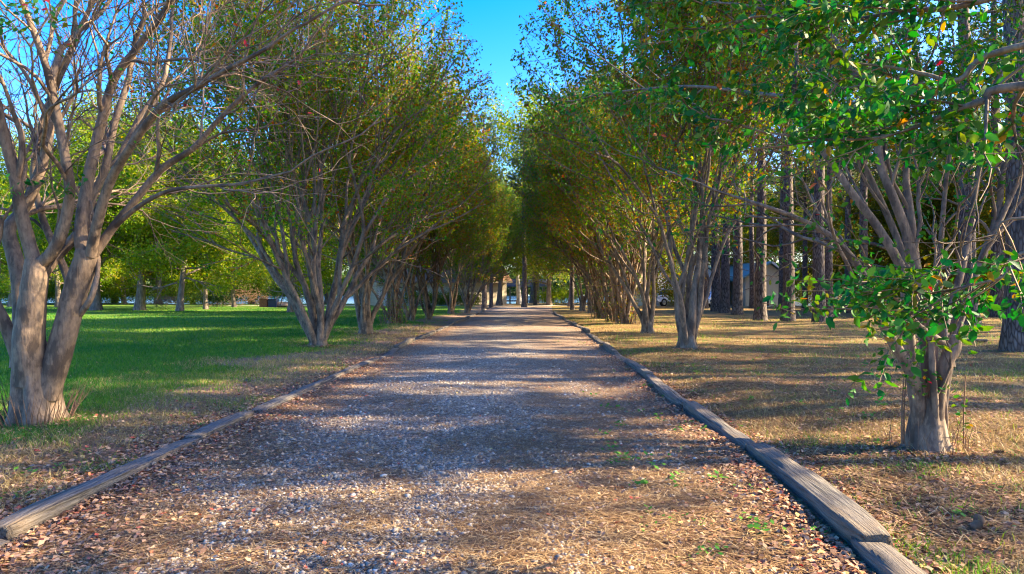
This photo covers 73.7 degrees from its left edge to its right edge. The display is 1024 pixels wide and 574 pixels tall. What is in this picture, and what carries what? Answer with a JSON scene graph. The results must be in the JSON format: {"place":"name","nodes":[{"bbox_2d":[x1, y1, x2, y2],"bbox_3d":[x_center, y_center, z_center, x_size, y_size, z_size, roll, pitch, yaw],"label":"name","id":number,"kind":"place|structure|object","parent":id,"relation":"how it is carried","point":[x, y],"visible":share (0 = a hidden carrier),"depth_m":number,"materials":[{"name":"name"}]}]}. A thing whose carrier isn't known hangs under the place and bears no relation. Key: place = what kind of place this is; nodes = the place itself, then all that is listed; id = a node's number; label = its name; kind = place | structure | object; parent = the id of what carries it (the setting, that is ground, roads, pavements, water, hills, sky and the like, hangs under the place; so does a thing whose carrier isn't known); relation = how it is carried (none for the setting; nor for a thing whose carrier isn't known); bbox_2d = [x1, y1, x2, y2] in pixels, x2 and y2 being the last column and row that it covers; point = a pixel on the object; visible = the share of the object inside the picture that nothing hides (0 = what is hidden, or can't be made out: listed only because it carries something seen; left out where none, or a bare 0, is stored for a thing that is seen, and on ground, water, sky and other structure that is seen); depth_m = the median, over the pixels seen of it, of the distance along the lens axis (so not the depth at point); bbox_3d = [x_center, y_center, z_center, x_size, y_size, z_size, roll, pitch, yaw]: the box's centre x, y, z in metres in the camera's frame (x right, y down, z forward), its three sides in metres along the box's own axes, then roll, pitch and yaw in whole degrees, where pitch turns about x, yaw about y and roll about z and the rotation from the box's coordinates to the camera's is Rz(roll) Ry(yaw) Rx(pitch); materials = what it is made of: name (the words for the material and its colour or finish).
{"place":"outdoors","nodes":[
{"label":"outdoors","id":0,"kind":"place"},
{"bbox_2d":[0,295,578,303],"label":"lake","id":1,"kind":"structure","parent":0,"point":[350,299],"depth_m":142.27,"materials":[{"name":"blue liquid"}]},
{"bbox_2d":[507,279,546,303],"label":"boathouse","id":2,"kind":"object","parent":1,"relation":"in","point":[510,285],"visible":0.19,"depth_m":101.32,"materials":[{"name":"grey wood"}]},
{"bbox_2d":[7,306,842,573],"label":"driveway","id":3,"kind":"structure","parent":0,"point":[545,320],"depth_m":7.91,"materials":[{"name":"grey gravel"}]},
{"bbox_2d":[0,0,1004,291],"label":"sky","id":4,"kind":"structure","parent":0,"point":[493,23],"materials":[{"name":"blue"}]},
{"bbox_2d":[0,293,1023,573],"bbox_3d":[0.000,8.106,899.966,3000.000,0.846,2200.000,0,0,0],"label":"ground","id":5,"kind":"structure","parent":0,"point":[738,329],"depth_m":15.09,"materials":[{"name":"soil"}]},
{"bbox_2d":[0,123,72,306],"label":"oak tree","id":6,"kind":"object","parent":5,"relation":"on","point":[9,302],"visible":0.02,"depth_m":63.73,"materials":[{"name":"green plant"}]},
{"bbox_2d":[0,144,125,306],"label":"oak tree","id":7,"kind":"object","parent":5,"relation":"on","point":[57,279],"visible":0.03,"depth_m":65.51,"materials":[{"name":"green plant"}]},
{"bbox_2d":[0,276,131,303],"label":"shrub","id":8,"kind":"object","parent":5,"relation":"on","point":[50,289],"visible":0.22,"depth_m":78.81,"materials":[{"name":"green plant"}]},
{"bbox_2d":[0,84,165,310],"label":"oak tree","id":9,"kind":"object","parent":5,"relation":"on","point":[96,304],"visible":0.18,"depth_m":50.32,"materials":[{"name":"green plant"}]},
{"bbox_2d":[0,438,200,541],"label":"edging timber","id":10,"kind":"object","parent":5,"relation":"on","point":[23,520],"visible":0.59,"depth_m":4.69,"materials":[{"name":"grey wood"}]},
{"bbox_2d":[88,276,136,303],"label":"shrub","id":11,"kind":"object","parent":5,"relation":"on","point":[115,293],"visible":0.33,"depth_m":77.99,"materials":[{"name":"green plant"}]},
{"bbox_2d":[100,251,168,303],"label":"oak tree","id":12,"kind":"object","parent":5,"relation":"on","point":[122,282],"visible":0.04,"depth_m":78.15,"materials":[{"name":"green plant"}]},
{"bbox_2d":[40,90,230,310],"bbox_3d":[-28.939,-6.746,53.044,14.569,17.722,14.553,0,0,15],"label":"oak tree","id":13,"kind":"object","parent":5,"relation":"on","point":[140,301],"visible":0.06,"depth_m":51.75,"materials":[{"name":"green plant"}]},
{"bbox_2d":[101,278,186,303],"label":"shrub","id":14,"kind":"object","parent":5,"relation":"on","point":[133,294],"visible":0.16,"depth_m":83.01,"materials":[{"name":"green plant"}]},
{"bbox_2d":[105,172,205,303],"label":"oak tree","id":15,"kind":"object","parent":5,"relation":"on","point":[157,283],"visible":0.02,"depth_m":81.50,"materials":[{"name":"green plant"}]},
{"bbox_2d":[147,295,184,306],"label":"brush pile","id":16,"kind":"object","parent":5,"relation":"on","point":[166,299],"visible":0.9,"depth_m":65.82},
{"bbox_2d":[122,276,229,303],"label":"shrub","id":17,"kind":"object","parent":5,"relation":"on","point":[165,292],"visible":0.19,"depth_m":78.90,"materials":[{"name":"green plant"}]},
{"bbox_2d":[104,115,257,310],"bbox_3d":[-24.133,-5.558,50.449,11.815,15.188,12.061,0,0,-4],"label":"oak tree","id":18,"kind":"object","parent":5,"relation":"on","point":[136,218],"visible":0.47,"depth_m":48.53,"materials":[{"name":"green plant"}]},
{"bbox_2d":[152,178,256,308],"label":"oak tree","id":19,"kind":"object","parent":5,"relation":"on","point":[206,291],"visible":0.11,"depth_m":56.19,"materials":[{"name":"green plant"}]},
{"bbox_2d":[0,0,417,429],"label":"crape myrtle","id":20,"kind":"object","parent":5,"relation":"on","point":[39,365],"visible":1,"depth_m":7.30,"materials":[{"name":"bark"},{"name":"leaf"}]},
{"bbox_2d":[188,291,230,306],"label":"shrub","id":21,"kind":"object","parent":5,"relation":"on","point":[221,299],"visible":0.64,"depth_m":65.51,"materials":[{"name":"green plant"}]},
{"bbox_2d":[165,282,261,304],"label":"shrub","id":22,"kind":"object","parent":5,"relation":"on","point":[193,295],"visible":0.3,"depth_m":76.32,"materials":[{"name":"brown plant"}]},
{"bbox_2d":[184,411,253,441],"bbox_3d":[-3.110,1.514,7.330,0.205,0.147,1.420,-1,-1,-1],"label":"edging timber","id":23,"kind":"object","parent":5,"relation":"on","point":[201,433],"visible":0.62,"depth_m":7.17,"materials":[{"name":"wood"}]},
{"bbox_2d":[186,176,283,306],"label":"oak tree","id":24,"kind":"object","parent":5,"relation":"on","point":[233,297],"visible":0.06,"depth_m":63.80,"materials":[{"name":"green plant"}]},
{"bbox_2d":[200,284,278,305],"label":"bush","id":25,"kind":"object","parent":5,"relation":"on","point":[244,295],"visible":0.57,"depth_m":68.02,"materials":[{"name":"green plant"}]},
{"bbox_2d":[208,281,299,303],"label":"shrub","id":26,"kind":"object","parent":5,"relation":"on","point":[274,293],"visible":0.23,"depth_m":83.90,"materials":[{"name":"green plant"}]},
{"bbox_2d":[227,278,329,303],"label":"shrub","id":27,"kind":"object","parent":5,"relation":"on","point":[270,293],"visible":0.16,"depth_m":82.48,"materials":[{"name":"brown plant"}]},
{"bbox_2d":[252,387,313,412],"bbox_3d":[-3.082,1.563,9.265,0.219,0.162,1.950,-2,-1,1],"label":"edging timber","id":28,"kind":"object","parent":5,"relation":"on","point":[273,403],"visible":0.5,"depth_m":9.00,"materials":[{"name":"wood"}]},
{"bbox_2d":[213,153,357,312],"bbox_3d":[-15.371,-4.272,47.813,9.760,12.546,9.964,0,0,29],"label":"oak tree","id":29,"kind":"object","parent":5,"relation":"on","point":[255,269],"visible":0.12,"depth_m":46.23,"materials":[{"name":"green plant"}]},
{"bbox_2d":[105,0,504,347],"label":"crape myrtle","id":30,"kind":"object","parent":5,"relation":"on","point":[317,326],"visible":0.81,"depth_m":17.01,"materials":[{"name":"green plant"}]},
{"bbox_2d":[277,225,358,303],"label":"oak tree","id":31,"kind":"object","parent":5,"relation":"on","point":[330,278],"visible":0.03,"depth_m":85.20,"materials":[{"name":"green plant"}]},
{"bbox_2d":[0,264,647,295],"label":"wood","id":32,"kind":"object","parent":5,"relation":"on","point":[554,281],"visible":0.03,"depth_m":304.86,"materials":[{"name":"green plant"}]},
{"bbox_2d":[301,368,352,389],"bbox_3d":[-3.065,1.586,11.389,0.208,0.184,2.602,-14,0,2],"label":"edging timber","id":33,"kind":"object","parent":5,"relation":"on","point":[329,379],"visible":0.45,"depth_m":11.21,"materials":[{"name":"wood"}]},
{"bbox_2d":[310,148,412,303],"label":"oak tree","id":34,"kind":"object","parent":5,"relation":"on","point":[360,295],"visible":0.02,"depth_m":79.83,"materials":[{"name":"green plant"}]},
{"bbox_2d":[229,31,495,334],"bbox_3d":[-4.949,-3.391,22.814,8.781,10.272,8.386,0,0,21],"label":"crape myrtle","id":35,"kind":"object","parent":5,"relation":"on","point":[365,315],"visible":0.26,"depth_m":22.66,"materials":[{"name":"green plant"}]},
{"bbox_2d":[345,357,379,370],"bbox_3d":[-3.029,1.614,13.964,0.188,0.158,2.450,7,-1,1],"label":"edging timber","id":36,"kind":"object","parent":5,"relation":"on","point":[361,364],"visible":0.52,"depth_m":13.71,"materials":[{"name":"wood"}]},
{"bbox_2d":[292,84,497,323],"bbox_3d":[-5.308,-3.692,30.584,9.191,10.962,9.040,0,0,-30],"label":"crape myrtle","id":37,"kind":"object","parent":5,"relation":"on","point":[393,306],"visible":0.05,"depth_m":30.13,"materials":[{"name":"green plant"}]},
{"bbox_2d":[394,337,414,348],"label":"edging timber","id":38,"kind":"object","parent":5,"relation":"on","point":[407,341],"visible":0.74,"depth_m":18.58,"materials":[{"name":"wood"}]},
{"bbox_2d":[326,142,493,320],"bbox_3d":[-5.217,-3.130,35.062,8.946,9.988,8.583,0,0,-29],"label":"crape myrtle","id":39,"kind":"object","parent":5,"relation":"on","point":[413,307],"visible":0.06,"depth_m":34.86,"materials":[{"name":"green plant"}]},
{"bbox_2d":[398,286,446,304],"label":"shrub","id":40,"kind":"object","parent":5,"relation":"on","point":[415,295],"visible":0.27,"depth_m":72.23,"materials":[{"name":"green plant"}]},
{"bbox_2d":[348,132,509,318],"bbox_3d":[-4.747,-3.369,36.177,8.725,10.461,9.563,0,0,-9],"label":"crape myrtle","id":41,"kind":"object","parent":5,"relation":"on","point":[428,310],"visible":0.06,"depth_m":35.68,"materials":[{"name":"green plant"}]},
{"bbox_2d":[363,260,512,304],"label":"cream house","id":42,"kind":"structure","parent":5,"relation":"on","point":[374,300],"depth_m":77.87,"materials":[{"name":"brick"}]},
{"bbox_2d":[422,288,461,304],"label":"shrub","id":43,"kind":"object","parent":5,"relation":"on","point":[442,302],"visible":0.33,"depth_m":72.25,"materials":[{"name":"green plant"}]},
{"bbox_2d":[440,285,481,304],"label":"shrub","id":44,"kind":"object","parent":5,"relation":"on","point":[461,300],"visible":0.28,"depth_m":72.07,"materials":[{"name":"green plant"}]},
{"bbox_2d":[418,170,514,313],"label":"crape myrtle","id":45,"kind":"object","parent":5,"relation":"on","point":[451,304],"visible":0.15,"depth_m":42.78,"materials":[{"name":"green plant"}]},
{"bbox_2d":[430,172,526,312],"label":"crape myrtle","id":46,"kind":"object","parent":5,"relation":"on","point":[468,302],"visible":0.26,"depth_m":47.83,"materials":[{"name":"green plant"}]},
{"bbox_2d":[473,111,516,309],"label":"pine tree","id":47,"kind":"object","parent":5,"relation":"on","point":[484,298],"visible":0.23,"depth_m":58.08,"materials":[{"name":"green plant"}]},
{"bbox_2d":[487,189,504,307],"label":"pine tree","id":48,"kind":"object","parent":5,"relation":"on","point":[491,292],"visible":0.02,"depth_m":63.87,"materials":[{"name":"brown plant"}]},
{"bbox_2d":[455,167,541,304],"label":"oak tree","id":49,"kind":"object","parent":5,"relation":"on","point":[499,294],"visible":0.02,"depth_m":75.88,"materials":[{"name":"green plant"}]},
{"bbox_2d":[501,186,521,303],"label":"pale trunk tree","id":50,"kind":"object","parent":5,"relation":"on","point":[518,294],"visible":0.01,"depth_m":81.66,"materials":[{"name":"beige plant"}]},
{"bbox_2d":[0,345,1023,573],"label":"pine straw","id":51,"kind":"object","parent":5,"relation":"on","point":[509,556],"visible":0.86,"depth_m":4.74,"materials":[{"name":"brown plant"}]},
{"bbox_2d":[0,320,1023,573],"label":"fallen leaves","id":52,"kind":"object","parent":5,"relation":"on","point":[834,546],"depth_m":5.35,"materials":[{"name":"brown plant"}]},
{"bbox_2d":[0,307,1023,573],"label":"grass","id":53,"kind":"structure","parent":5,"relation":"on","point":[88,353],"depth_m":14.58,"materials":[{"name":"green plant"}]},
{"bbox_2d":[0,340,1023,560],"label":"weeds","id":54,"kind":"object","parent":5,"relation":"on","point":[755,525],"visible":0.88,"depth_m":5.61,"materials":[{"name":"green plant"}]},
{"bbox_2d":[502,124,539,306],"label":"pine tree","id":55,"kind":"object","parent":5,"relation":"on","point":[524,277],"visible":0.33,"depth_m":66.02,"materials":[{"name":"green plant"}]},
{"bbox_2d":[470,72,575,302],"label":"oak tree","id":56,"kind":"object","parent":5,"relation":"on","point":[506,126],"visible":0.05,"depth_m":93.60,"materials":[{"name":"green plant"}]},
{"bbox_2d":[504,186,593,304],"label":"oak tree","id":57,"kind":"object","parent":5,"relation":"on","point":[548,295],"visible":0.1,"depth_m":71.90,"materials":[{"name":"green plant"}]},
{"bbox_2d":[506,130,600,306],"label":"woodland tree","id":58,"kind":"object","parent":5,"relation":"on","point":[531,264],"visible":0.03,"depth_m":64.19,"materials":[{"name":"green plant"}]},
{"bbox_2d":[531,285,577,303],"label":"shrub","id":59,"kind":"object","parent":5,"relation":"on","point":[538,295],"visible":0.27,"depth_m":79.68,"materials":[{"name":"green plant"}]},
{"bbox_2d":[536,284,585,304],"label":"shrub","id":60,"kind":"object","parent":5,"relation":"on","point":[557,295],"visible":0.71,"depth_m":73.35,"materials":[{"name":"green plant"}]},
{"bbox_2d":[526,202,600,310],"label":"crape myrtle","id":61,"kind":"object","parent":5,"relation":"on","point":[582,300],"visible":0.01,"depth_m":50.41,"materials":[{"name":"green plant"}]},
{"bbox_2d":[566,255,574,309],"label":"pine tree","id":62,"kind":"object","parent":5,"relation":"on","point":[572,306],"visible":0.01,"depth_m":54.73,"materials":[{"name":"brown plant"}]},
{"bbox_2d":[526,210,639,313],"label":"crape myrtle","id":63,"kind":"object","parent":5,"relation":"on","point":[590,302],"visible":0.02,"depth_m":45.67,"materials":[{"name":"green plant"}]},
{"bbox_2d":[519,160,687,318],"bbox_3d":[5.123,-3.811,37.429,9.675,11.451,8.818,2,1,14],"label":"crape myrtle","id":64,"kind":"object","parent":5,"relation":"on","point":[598,312],"visible":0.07,"depth_m":37.19,"materials":[{"name":"green plant"}]},
{"bbox_2d":[517,108,711,321],"bbox_3d":[4.923,-3.847,32.808,9.393,11.407,9.797,-3,3,-19],"label":"crape myrtle","id":65,"kind":"object","parent":5,"relation":"on","point":[608,308],"visible":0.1,"depth_m":32.69,"materials":[{"name":"green plant"}]},
{"bbox_2d":[512,59,731,323],"bbox_3d":[5.063,-4.036,30.642,9.548,11.654,9.170,-1,1,38],"label":"crape myrtle","id":66,"kind":"object","parent":5,"relation":"on","point":[624,313],"visible":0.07,"depth_m":30.23,"materials":[{"name":"green plant"}]},
{"bbox_2d":[625,360,653,378],"bbox_3d":[2.352,1.538,12.790,0.179,0.171,2.400,3,-1,1],"label":"edging timber","id":67,"kind":"object","parent":5,"relation":"on","point":[643,371],"visible":0.69,"depth_m":12.34,"materials":[{"name":"wood"}]},
{"bbox_2d":[531,55,753,332],"bbox_3d":[4.653,-3.182,24.372,7.663,9.951,7.624,-3,-1,-43],"label":"crape myrtle","id":68,"kind":"object","parent":5,"relation":"on","point":[646,315],"visible":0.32,"depth_m":23.97,"materials":[{"name":"green plant"}]},
{"bbox_2d":[650,289,673,305],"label":"pickup truck","id":69,"kind":"object","parent":5,"relation":"on","point":[662,301],"visible":0.23,"depth_m":67.20,"materials":[{"name":"white paint"}]},
{"bbox_2d":[624,237,705,307],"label":"woodland tree","id":70,"kind":"object","parent":5,"relation":"on","point":[669,294],"visible":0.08,"depth_m":59.58,"materials":[{"name":"green plant"}]},
{"bbox_2d":[645,374,688,408],"bbox_3d":[2.286,1.559,10.314,0.252,0.157,2.751,8,1,2],"label":"edging timber","id":71,"kind":"object","parent":5,"relation":"on","point":[671,396],"visible":0.69,"depth_m":9.82,"materials":[{"name":"wood"}]},
{"bbox_2d":[509,0,872,349],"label":"crape myrtle","id":72,"kind":"object","parent":5,"relation":"on","point":[689,313],"visible":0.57,"depth_m":16.26,"materials":[{"name":"green plant"}]},
{"bbox_2d":[677,163,756,269],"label":"woodland tree","id":73,"kind":"object","parent":5,"relation":"on","point":[744,249],"visible":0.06,"depth_m":77.53,"materials":[{"name":"green wood"}]},
{"bbox_2d":[683,401,754,450],"bbox_3d":[2.257,1.550,7.613,0.190,0.182,2.450,2,0,1],"label":"edging timber","id":74,"kind":"object","parent":5,"relation":"on","point":[706,416],"visible":0.66,"depth_m":7.42,"materials":[{"name":"wood"}]},
{"bbox_2d":[694,16,746,311],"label":"pine tree","id":75,"kind":"object","parent":5,"relation":"on","point":[715,293],"visible":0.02,"depth_m":50.35,"materials":[{"name":"brown plant"}]},
{"bbox_2d":[633,257,837,305],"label":"teal roof house","id":76,"kind":"structure","parent":5,"relation":"on","point":[772,268],"depth_m":69.66,"materials":[{"name":"white brick"}]},
{"bbox_2d":[719,143,756,312],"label":"pine tree","id":77,"kind":"object","parent":5,"relation":"on","point":[725,307],"visible":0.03,"depth_m":47.79,"materials":[{"name":"brown plant"}]},
{"bbox_2d":[710,45,782,314],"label":"pine tree","id":78,"kind":"object","parent":5,"relation":"on","point":[737,301],"visible":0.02,"depth_m":42.43,"materials":[{"name":"brown plant"}]},
{"bbox_2d":[731,116,780,307],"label":"pine tree","id":79,"kind":"object","parent":5,"relation":"on","point":[751,262],"visible":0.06,"depth_m":59.92,"materials":[{"name":"brown plant"}]},
{"bbox_2d":[721,2,797,320],"bbox_3d":[12.790,-7.540,35.330,6.974,18.922,6.462,0,-1,-37],"label":"pine tree","id":80,"kind":"object","parent":5,"relation":"on","point":[760,313],"visible":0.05,"depth_m":34.74,"materials":[{"name":"brown plant"}]},
{"bbox_2d":[513,0,1023,458],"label":"crape myrtle","id":81,"kind":"object","parent":5,"relation":"on","point":[927,422],"visible":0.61,"depth_m":6.48,"materials":[{"name":"green plant"}]},
{"bbox_2d":[741,104,813,310],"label":"pine tree","id":82,"kind":"object","parent":5,"relation":"on","point":[780,289],"visible":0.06,"depth_m":53.21,"materials":[{"name":"brown plant"}]},
{"bbox_2d":[731,158,834,263],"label":"woodland tree","id":83,"kind":"object","parent":5,"relation":"on","point":[772,238],"visible":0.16,"depth_m":78.92,"materials":[{"name":"green wood"}]},
{"bbox_2d":[737,29,861,320],"bbox_3d":[13.534,-9.140,34.108,7.132,22.084,6.604,0,-1,38],"label":"pine tree","id":84,"kind":"object","parent":5,"relation":"on","point":[788,272],"depth_m":33.50,"materials":[{"name":"brown plant"}]},
{"bbox_2d":[771,143,843,309],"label":"pine tree","id":85,"kind":"object","parent":5,"relation":"on","point":[805,257],"visible":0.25,"depth_m":53.18,"materials":[{"name":"brown plant"}]},
{"bbox_2d":[609,0,1023,405],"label":"leaves","id":86,"kind":"object","parent":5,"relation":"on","point":[884,115],"visible":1,"depth_m":3.46,"materials":[{"name":"green plant"}]},
{"bbox_2d":[746,442,892,547],"bbox_3d":[2.160,1.482,5.056,0.235,0.188,2.582,-3,-2,5],"label":"edging timber","id":87,"kind":"object","parent":5,"relation":"on","point":[845,517],"visible":0.73,"depth_m":4.51,"materials":[{"name":"grey wood"}]},
{"bbox_2d":[777,173,882,307],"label":"woodland tree","id":88,"kind":"object","parent":5,"relation":"on","point":[810,269],"visible":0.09,"depth_m":61.62,"materials":[{"name":"plant"}]},
{"bbox_2d":[774,1,889,322],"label":"pine tree","id":89,"kind":"object","parent":5,"relation":"on","point":[818,259],"visible":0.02,"depth_m":31.81,"materials":[{"name":"brown plant"}]},
{"bbox_2d":[796,28,888,317],"bbox_3d":[17.684,-6.641,37.831,5.082,16.994,5.488,0,0,16],"label":"pine tree","id":90,"kind":"object","parent":5,"relation":"on","point":[829,264],"visible":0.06,"depth_m":37.47,"materials":[{"name":"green plant"}]},
{"bbox_2d":[804,88,899,312],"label":"pine tree","id":91,"kind":"object","parent":5,"relation":"on","point":[852,173],"visible":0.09,"depth_m":47.83,"materials":[{"name":"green plant"}]},
{"bbox_2d":[810,10,915,315],"bbox_3d":[20.555,-7.839,39.952,6.042,19.522,6.242,0,-1,42],"label":"pine tree","id":92,"kind":"object","parent":5,"relation":"on","point":[863,190],"visible":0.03,"depth_m":39.85,"materials":[{"name":"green plant"}]},
{"bbox_2d":[809,172,929,297],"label":"woodland tree","id":93,"kind":"object","parent":5,"relation":"on","point":[874,206],"visible":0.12,"depth_m":51.81,"materials":[{"name":"green wood"}]},
{"bbox_2d":[850,536,927,573],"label":"edging timber","id":94,"kind":"object","parent":5,"relation":"on","point":[878,557],"visible":0.78,"depth_m":3.58,"materials":[{"name":"grey wood"}]},
{"bbox_2d":[834,144,957,264],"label":"woodland tree","id":95,"kind":"object","parent":5,"relation":"on","point":[883,197],"visible":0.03,"depth_m":66.23,"materials":[{"name":"green plant"}]},
{"bbox_2d":[867,19,949,247],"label":"pine tree","id":96,"kind":"object","parent":5,"relation":"on","point":[910,75],"visible":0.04,"depth_m":45.47,"materials":[{"name":"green plant"}]},
{"bbox_2d":[872,149,990,310],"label":"woodland tree","id":97,"kind":"object","parent":5,"relation":"on","point":[936,204],"visible":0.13,"depth_m":46.85,"materials":[{"name":"green wood"}]},
{"bbox_2d":[865,0,1002,324],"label":"pine tree","id":98,"kind":"object","parent":5,"relation":"on","point":[969,187],"visible":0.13,"depth_m":30.33,"materials":[{"name":"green plant"}]},
{"bbox_2d":[899,105,1004,311],"bbox_3d":[34.481,-6.012,49.795,12.081,16.035,11.982,0,0,-1],"label":"woodland tree","id":99,"kind":"object","parent":5,"relation":"on","point":[981,119],"visible":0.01,"depth_m":49.73,"materials":[{"name":"green plant"}]},
{"bbox_2d":[927,0,1004,316],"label":"pine tree","id":100,"kind":"object","parent":5,"relation":"on","point":[997,247],"visible":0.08,"depth_m":38.30,"materials":[{"name":"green plant"}]},
{"bbox_2d":[928,133,1005,303],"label":"woodland tree","id":101,"kind":"object","parent":5,"relation":"on","point":[987,217],"visible":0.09,"depth_m":40.06,"materials":[{"name":"green wood"}]},
{"bbox_2d":[998,0,1023,351],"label":"pine tree","id":102,"kind":"object","parent":5,"relation":"on","point":[1011,339],"visible":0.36,"depth_m":16.71,"materials":[{"name":"brown plant"}]},
{"bbox_2d":[228,305,800,305],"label":"path","id":103,"kind":"structure","parent":0,"point":[478,305],"depth_m":72.01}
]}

